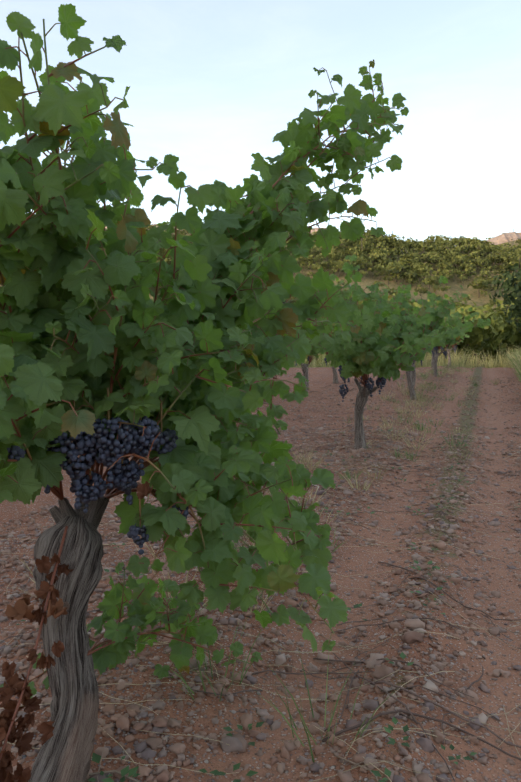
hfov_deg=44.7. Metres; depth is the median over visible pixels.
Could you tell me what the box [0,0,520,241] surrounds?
sky
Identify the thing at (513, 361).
grass tufts
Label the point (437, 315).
grapevine
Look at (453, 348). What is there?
vine trunk
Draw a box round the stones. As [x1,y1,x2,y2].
[0,373,520,781]
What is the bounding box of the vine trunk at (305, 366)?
[295,317,336,391]
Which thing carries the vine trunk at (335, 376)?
on the ground
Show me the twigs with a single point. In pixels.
(384, 713)
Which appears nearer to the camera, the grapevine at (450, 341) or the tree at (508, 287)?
the grapevine at (450, 341)
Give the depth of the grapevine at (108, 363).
1.61 m
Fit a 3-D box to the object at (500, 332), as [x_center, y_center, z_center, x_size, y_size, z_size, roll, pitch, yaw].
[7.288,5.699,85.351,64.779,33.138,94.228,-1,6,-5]
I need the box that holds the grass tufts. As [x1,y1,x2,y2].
[9,344,520,761]
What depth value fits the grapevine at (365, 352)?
5.35 m
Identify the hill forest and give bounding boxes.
[0,221,520,366]
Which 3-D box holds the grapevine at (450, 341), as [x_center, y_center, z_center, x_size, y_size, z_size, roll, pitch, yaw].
[4.123,-1.172,14.330,1.352,1.816,1.508,0,6,-5]
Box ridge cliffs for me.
[105,224,520,244]
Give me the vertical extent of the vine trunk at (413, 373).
1.546 m
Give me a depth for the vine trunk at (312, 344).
9.58 m
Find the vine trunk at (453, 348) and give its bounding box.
[446,318,469,365]
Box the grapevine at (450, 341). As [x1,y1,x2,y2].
[405,299,477,376]
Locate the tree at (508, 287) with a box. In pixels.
[489,263,520,330]
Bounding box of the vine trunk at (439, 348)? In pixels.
[431,317,463,369]
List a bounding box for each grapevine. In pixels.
[0,3,408,781]
[294,254,490,449]
[370,282,478,399]
[405,299,477,376]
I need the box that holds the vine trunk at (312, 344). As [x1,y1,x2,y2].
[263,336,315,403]
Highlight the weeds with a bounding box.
[16,380,520,781]
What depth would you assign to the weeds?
1.70 m
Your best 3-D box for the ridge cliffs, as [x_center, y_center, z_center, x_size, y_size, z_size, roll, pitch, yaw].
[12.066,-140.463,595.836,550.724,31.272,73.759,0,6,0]
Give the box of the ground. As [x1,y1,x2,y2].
[0,231,520,781]
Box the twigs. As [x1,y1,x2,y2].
[0,403,520,781]
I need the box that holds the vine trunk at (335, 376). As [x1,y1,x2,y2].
[317,322,338,383]
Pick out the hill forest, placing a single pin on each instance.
(451, 250)
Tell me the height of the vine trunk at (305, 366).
1.661 m
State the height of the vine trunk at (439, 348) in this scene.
1.579 m
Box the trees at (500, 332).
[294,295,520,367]

